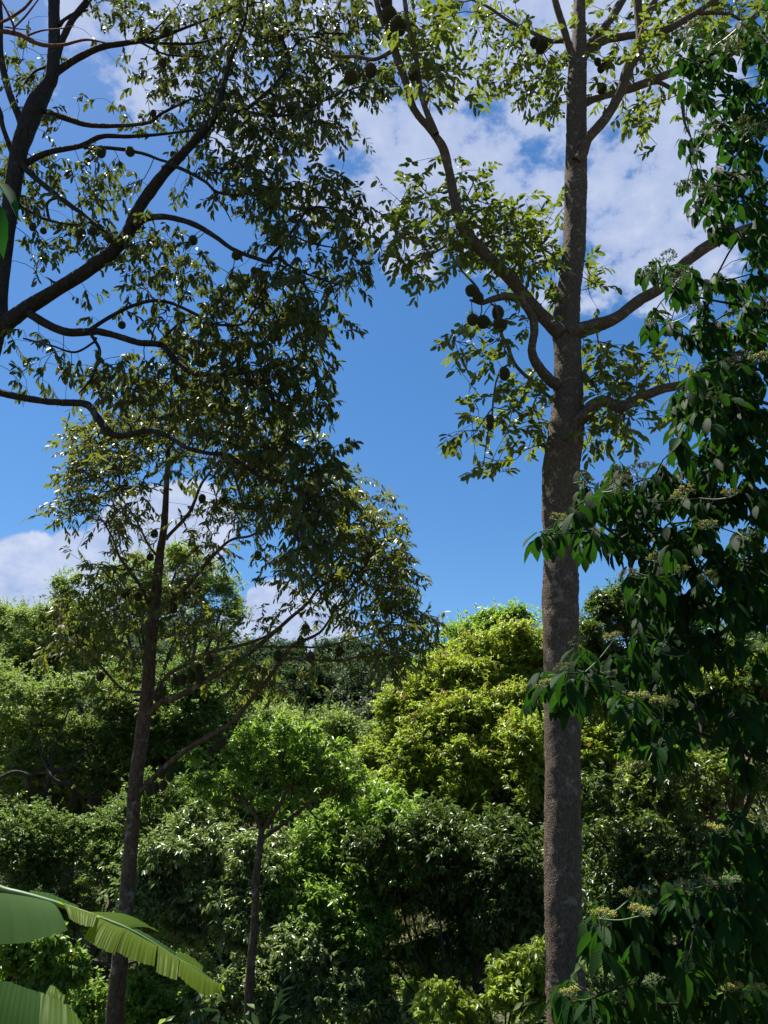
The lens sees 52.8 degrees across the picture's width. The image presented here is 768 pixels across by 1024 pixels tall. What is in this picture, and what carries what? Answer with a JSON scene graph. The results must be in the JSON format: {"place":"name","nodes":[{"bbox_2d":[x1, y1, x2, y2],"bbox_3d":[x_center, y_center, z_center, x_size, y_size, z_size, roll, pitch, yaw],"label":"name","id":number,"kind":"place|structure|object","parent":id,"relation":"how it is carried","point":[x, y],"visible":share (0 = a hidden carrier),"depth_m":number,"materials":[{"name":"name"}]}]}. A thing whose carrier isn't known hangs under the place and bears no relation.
{"place":"outdoors","nodes":[
{"label":"outdoors","id":0,"kind":"place"},
{"bbox_2d":[0,714,767,1023],"bbox_3d":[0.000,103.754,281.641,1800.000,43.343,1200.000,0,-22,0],"label":"ground","id":1,"kind":"structure","parent":0,"point":[499,1016],"depth_m":30.89,"materials":[{"name":"green plant"}]},
{"bbox_2d":[0,182,18,258],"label":"banana leaf","id":2,"kind":"object","parent":1,"relation":"on","point":[8,192],"visible":1,"depth_m":3.06,"materials":[{"name":"green plant"}]},
{"bbox_2d":[1,594,46,628],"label":"hill tree","id":3,"kind":"object","parent":1,"relation":"on","point":[42,596],"visible":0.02,"depth_m":79.64,"materials":[{"name":"green plant"}]},
{"bbox_2d":[0,619,49,656],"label":"hill tree","id":4,"kind":"object","parent":1,"relation":"on","point":[13,630],"visible":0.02,"depth_m":61.72,"materials":[{"name":"green plant"}]},
{"bbox_2d":[0,697,86,801],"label":"hill tree","id":5,"kind":"object","parent":1,"relation":"on","point":[82,705],"depth_m":44.72,"materials":[{"name":"green plant"}]},
{"bbox_2d":[1,629,91,691],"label":"hill tree","id":6,"kind":"object","parent":1,"relation":"on","point":[60,669],"visible":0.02,"depth_m":56.13,"materials":[{"name":"green plant"}]},
{"bbox_2d":[0,921,96,1005],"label":"panicle shrub","id":7,"kind":"object","parent":1,"relation":"on","point":[32,965],"visible":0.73,"depth_m":10.81,"materials":[{"name":"green plant"}]},
{"bbox_2d":[0,0,106,47],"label":"bare branch","id":8,"kind":"object","parent":1,"relation":"on","point":[13,32],"visible":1,"depth_m":10.60,"materials":[{"name":"brown plant"}]},
{"bbox_2d":[0,564,126,888],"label":"feathery tree","id":9,"kind":"object","parent":1,"relation":"on","point":[21,616],"visible":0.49,"depth_m":38.07,"materials":[{"name":"green plant"}]},
{"bbox_2d":[0,655,127,886],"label":"backing tree","id":10,"kind":"object","parent":1,"relation":"on","point":[64,794],"visible":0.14,"depth_m":29.44,"materials":[{"name":"green plant"}]},
{"bbox_2d":[0,659,167,1009],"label":"gnarled tree","id":11,"kind":"object","parent":1,"relation":"on","point":[20,725],"visible":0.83,"depth_m":25.80,"materials":[{"name":"green plant"}]},
{"bbox_2d":[60,670,121,802],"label":"hill tree","id":12,"kind":"object","parent":1,"relation":"on","point":[91,710],"visible":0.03,"depth_m":44.88,"materials":[{"name":"green plant"}]},
{"bbox_2d":[0,885,224,1023],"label":"banana plant","id":13,"kind":"object","parent":1,"relation":"on","point":[25,917],"visible":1,"depth_m":3.75,"materials":[{"name":"green plant"}]},
{"bbox_2d":[64,623,162,707],"bbox_3d":[-21.111,14.979,58.723,10.384,12.791,9.935,16,-27,-35],"label":"hill tree","id":14,"kind":"object","parent":1,"relation":"on","point":[110,658],"visible":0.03,"depth_m":58.11,"materials":[{"name":"green plant"}]},
{"bbox_2d":[0,766,236,994],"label":"hollow tree","id":15,"kind":"object","parent":1,"relation":"on","point":[47,857],"visible":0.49,"depth_m":21.69,"materials":[{"name":"green plant"}]},
{"bbox_2d":[66,965,197,1023],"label":"shrub","id":16,"kind":"object","parent":1,"relation":"on","point":[92,1010],"visible":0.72,"depth_m":15.15,"materials":[{"name":"green plant"}]},
{"bbox_2d":[86,616,177,658],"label":"hill tree","id":17,"kind":"object","parent":1,"relation":"on","point":[136,634],"visible":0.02,"depth_m":78.49,"materials":[{"name":"green plant"}]},
{"bbox_2d":[122,634,175,658],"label":"hill tree","id":18,"kind":"object","parent":1,"relation":"on","point":[133,640],"visible":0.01,"depth_m":65.44,"materials":[{"name":"green plant"}]},
{"bbox_2d":[79,654,243,993],"bbox_3d":[-7.604,10.741,25.720,5.632,12.057,3.926,0,-22,0],"label":"stout tree","id":19,"kind":"object","parent":1,"relation":"on","point":[186,711],"visible":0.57,"depth_m":26.31,"materials":[{"name":"green plant"}]},
{"bbox_2d":[138,606,203,655],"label":"hill tree","id":20,"kind":"object","parent":1,"relation":"on","point":[166,632],"visible":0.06,"depth_m":85.49,"materials":[{"name":"green plant"}]},
{"bbox_2d":[89,533,259,1003],"bbox_3d":[-8.417,9.036,28.580,7.333,17.133,3.808,0,-22,0],"label":"hidden tree","id":21,"kind":"object","parent":1,"relation":"on","point":[233,609],"visible":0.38,"depth_m":30.40,"materials":[{"name":"green plant"}]},
{"bbox_2d":[127,636,227,711],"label":"hill tree","id":22,"kind":"object","parent":1,"relation":"on","point":[164,649],"visible":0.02,"depth_m":59.37,"materials":[{"name":"green plant"}]},
{"bbox_2d":[79,639,312,949],"bbox_3d":[-7.391,11.227,31.016,10.828,12.820,5.102,0,-22,0],"label":"backing tree","id":23,"kind":"object","parent":1,"relation":"on","point":[264,817],"visible":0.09,"depth_m":31.52,"materials":[{"name":"green plant"}]},
{"bbox_2d":[0,0,393,592],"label":"durian tree","id":24,"kind":"object","parent":1,"relation":"on","point":[33,115],"visible":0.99,"depth_m":13.74,"materials":[{"name":"green plant"}]},
{"bbox_2d":[96,797,300,1023],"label":"drooping tree","id":25,"kind":"object","parent":1,"relation":"on","point":[170,875],"visible":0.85,"depth_m":16.15,"materials":[{"name":"green plant"}]},
{"bbox_2d":[191,621,255,648],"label":"hill tree","id":26,"kind":"object","parent":1,"relation":"on","point":[206,634],"visible":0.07,"depth_m":99.04,"materials":[{"name":"green plant"}]},
{"bbox_2d":[220,644,245,683],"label":"hill tree","id":27,"kind":"object","parent":1,"relation":"on","point":[242,650],"visible":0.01,"depth_m":66.16,"materials":[{"name":"green plant"}]},
{"bbox_2d":[20,325,450,1023],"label":"durian tree","id":28,"kind":"object","parent":1,"relation":"on","point":[376,557],"visible":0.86,"depth_m":15.69,"materials":[{"name":"green plant"}]},
{"bbox_2d":[213,629,270,670],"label":"hill tree","id":29,"kind":"object","parent":1,"relation":"on","point":[252,655],"visible":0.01,"depth_m":78.65,"materials":[{"name":"green plant"}]},
{"bbox_2d":[217,708,274,828],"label":"hill tree","id":30,"kind":"object","parent":1,"relation":"on","point":[254,778],"visible":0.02,"depth_m":41.31,"materials":[{"name":"green plant"}]},
{"bbox_2d":[237,633,284,679],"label":"hill tree","id":31,"kind":"object","parent":1,"relation":"on","point":[268,653],"visible":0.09,"depth_m":87.88,"materials":[{"name":"green plant"}]},
{"bbox_2d":[225,674,297,715],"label":"hill tree","id":32,"kind":"object","parent":1,"relation":"on","point":[277,702],"visible":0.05,"depth_m":58.17,"materials":[{"name":"green plant"}]},
{"bbox_2d":[254,632,288,661],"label":"hill tree","id":33,"kind":"object","parent":1,"relation":"on","point":[280,642],"visible":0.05,"depth_m":103.94,"materials":[{"name":"green plant"}]},
{"bbox_2d":[250,648,304,707],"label":"hill tree","id":34,"kind":"object","parent":1,"relation":"on","point":[286,670],"visible":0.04,"depth_m":71.22,"materials":[{"name":"green plant"}]},
{"bbox_2d":[241,695,314,721],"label":"hill tree","id":35,"kind":"object","parent":1,"relation":"on","point":[301,701],"depth_m":55.53,"materials":[{"name":"green plant"}]},
{"bbox_2d":[173,708,383,1023],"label":"spindly tree","id":36,"kind":"object","parent":1,"relation":"on","point":[294,758],"visible":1,"depth_m":15.35,"materials":[{"name":"green plant"}]},
{"bbox_2d":[254,747,310,856],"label":"hill tree","id":37,"kind":"object","parent":1,"relation":"on","point":[278,813],"visible":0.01,"depth_m":41.08,"materials":[{"name":"green plant"}]},
{"bbox_2d":[271,638,308,678],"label":"hill tree","id":38,"kind":"object","parent":1,"relation":"on","point":[292,652],"visible":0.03,"depth_m":90.86,"materials":[{"name":"green plant"}]},
{"bbox_2d":[277,630,319,653],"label":"hill tree","id":39,"kind":"object","parent":1,"relation":"on","point":[316,650],"visible":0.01,"depth_m":111.76,"materials":[{"name":"green plant"}]},
{"bbox_2d":[171,911,437,1023],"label":"bush","id":40,"kind":"object","parent":1,"relation":"on","point":[317,991],"visible":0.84,"depth_m":14.56,"materials":[{"name":"green plant"}]},
{"bbox_2d":[274,654,339,716],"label":"hill tree","id":41,"kind":"object","parent":1,"relation":"on","point":[318,697],"visible":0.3,"depth_m":71.27,"materials":[{"name":"green plant"}]},
{"bbox_2d":[283,700,332,719],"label":"hill tree","id":42,"kind":"object","parent":1,"relation":"on","point":[312,712],"depth_m":57.85,"materials":[{"name":"green plant"}]},
{"bbox_2d":[237,694,385,936],"bbox_3d":[-2.296,11.883,27.673,6.502,10.824,3.841,0,-22,0],"label":"backing tree","id":43,"kind":"object","parent":1,"relation":"on","point":[338,722],"visible":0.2,"depth_m":29.08,"materials":[{"name":"green plant"}]},
{"bbox_2d":[302,632,339,657],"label":"hill tree","id":44,"kind":"object","parent":1,"relation":"on","point":[326,642],"visible":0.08,"depth_m":115.53,"materials":[{"name":"green plant"}]},
{"bbox_2d":[300,651,347,666],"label":"hill tree","id":45,"kind":"object","parent":1,"relation":"on","point":[327,658],"depth_m":94.89,"materials":[{"name":"green plant"}]},
{"bbox_2d":[304,652,355,703],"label":"hill tree","id":46,"kind":"object","parent":1,"relation":"on","point":[328,685],"visible":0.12,"depth_m":72.32,"materials":[{"name":"green plant"}]},
{"bbox_2d":[310,689,378,741],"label":"hill tree","id":47,"kind":"object","parent":1,"relation":"on","point":[369,714],"visible":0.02,"depth_m":53.78,"materials":[{"name":"green plant"}]},
{"bbox_2d":[258,769,441,1023],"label":"green tree","id":48,"kind":"object","parent":1,"relation":"on","point":[336,901],"visible":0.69,"depth_m":15.72,"materials":[{"name":"green plant"}]},
{"bbox_2d":[316,652,390,714],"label":"hill tree","id":49,"kind":"object","parent":1,"relation":"on","point":[341,695],"visible":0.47,"depth_m":67.36,"materials":[{"name":"green plant"}]},
{"bbox_2d":[324,629,382,666],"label":"hill tree","id":50,"kind":"object","parent":1,"relation":"on","point":[349,648],"visible":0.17,"depth_m":110.13,"materials":[{"name":"green plant"}]},
{"bbox_2d":[340,692,377,730],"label":"hill tree","id":51,"kind":"object","parent":1,"relation":"on","point":[367,701],"visible":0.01,"depth_m":56.52,"materials":[{"name":"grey plant"}]},
{"bbox_2d":[344,641,388,680],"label":"hill tree","id":52,"kind":"object","parent":1,"relation":"on","point":[361,650],"visible":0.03,"depth_m":92.32,"materials":[{"name":"green plant"}]},
{"bbox_2d":[363,682,393,737],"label":"hill tree","id":53,"kind":"object","parent":1,"relation":"on","point":[370,699],"depth_m":54.22,"materials":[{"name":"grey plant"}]},
{"bbox_2d":[0,760,767,1023],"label":"undergrowth","id":54,"kind":"object","parent":1,"relation":"on","point":[574,979],"visible":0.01,"depth_m":14.97,"materials":[{"name":"green plant"}]},
{"bbox_2d":[371,669,399,686],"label":"hill tree","id":55,"kind":"object","parent":1,"relation":"on","point":[388,678],"depth_m":72.73,"materials":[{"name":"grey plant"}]},
{"bbox_2d":[372,650,417,681],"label":"hill tree","id":56,"kind":"object","parent":1,"relation":"on","point":[394,668],"visible":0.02,"depth_m":89.93,"materials":[{"name":"green plant"}]},
{"bbox_2d":[295,820,497,1023],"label":"dry grass","id":57,"kind":"structure","parent":1,"relation":"on","point":[431,922],"depth_m":32.13,"materials":[{"name":"beige"}]},
{"bbox_2d":[338,782,544,1023],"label":"glossy tree","id":58,"kind":"object","parent":1,"relation":"on","point":[484,894],"visible":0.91,"depth_m":15.22,"materials":[{"name":"green plant"}]},
{"bbox_2d":[371,596,542,827],"bbox_3d":[4.176,10.254,31.780,9.560,14.304,5.249,0,-22,0],"label":"bright tree","id":59,"kind":"object","parent":1,"relation":"on","point":[518,611],"visible":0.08,"depth_m":33.99,"materials":[{"name":"green plant"}]},
{"bbox_2d":[407,934,546,1023],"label":"lime shrub","id":60,"kind":"object","parent":1,"relation":"on","point":[512,978],"visible":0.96,"depth_m":9.89,"materials":[{"name":"green plant"}]},
{"bbox_2d":[340,612,654,1023],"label":"domed tree","id":61,"kind":"object","parent":1,"relation":"on","point":[439,751],"visible":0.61,"depth_m":18.39,"materials":[{"name":"green plant"}]},
{"bbox_2d":[301,0,767,1023],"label":"durian tree","id":62,"kind":"object","parent":1,"relation":"on","point":[563,446],"visible":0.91,"depth_m":11.71,"materials":[{"name":"green plant"}]},
{"bbox_2d":[389,837,726,1023],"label":"backing tree","id":63,"kind":"object","parent":1,"relation":"on","point":[412,983],"visible":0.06,"depth_m":16.51,"materials":[{"name":"green plant"}]},
{"bbox_2d":[520,0,767,1023],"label":"flowering tree","id":64,"kind":"object","parent":1,"relation":"on","point":[644,954],"visible":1,"depth_m":4.12,"materials":[{"name":"green plant"}]},
{"bbox_2d":[581,760,729,1007],"bbox_3d":[4.474,7.673,12.406,2.754,7.070,1.876,-8,-23,19],"label":"slim tree","id":65,"kind":"object","parent":1,"relation":"on","point":[635,858],"visible":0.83,"depth_m":13.04,"materials":[{"name":"green plant"}]},
{"bbox_2d":[578,566,759,943],"bbox_3d":[6.724,7.178,17.666,4.608,12.685,2.650,0,-22,0],"label":"glinting tree","id":66,"kind":"object","parent":1,"relation":"on","point":[606,608],"visible":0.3,"depth_m":19.08,"materials":[{"name":"green plant"}]},
{"bbox_2d":[585,859,767,1023],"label":"lit shrub","id":67,"kind":"object","parent":1,"relation":"on","point":[600,980],"visible":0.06,"depth_m":11.08,"materials":[{"name":"green plant"}]},
{"bbox_2d":[599,631,767,1015],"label":"shade tree","id":68,"kind":"object","parent":1,"relation":"on","point":[710,797],"visible":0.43,"depth_m":13.94,"materials":[{"name":"green plant"}]},
{"bbox_2d":[718,626,767,654],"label":"hill tree","id":69,"kind":"object","parent":1,"relation":"on","point":[756,638],"visible":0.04,"depth_m":80.70,"materials":[{"name":"green plant"}]},
{"bbox_2d":[0,0,767,680],"label":"sky","id":70,"kind":"structure","parent":0,"point":[395,390],"materials":[{"name":"blue"}]}
]}

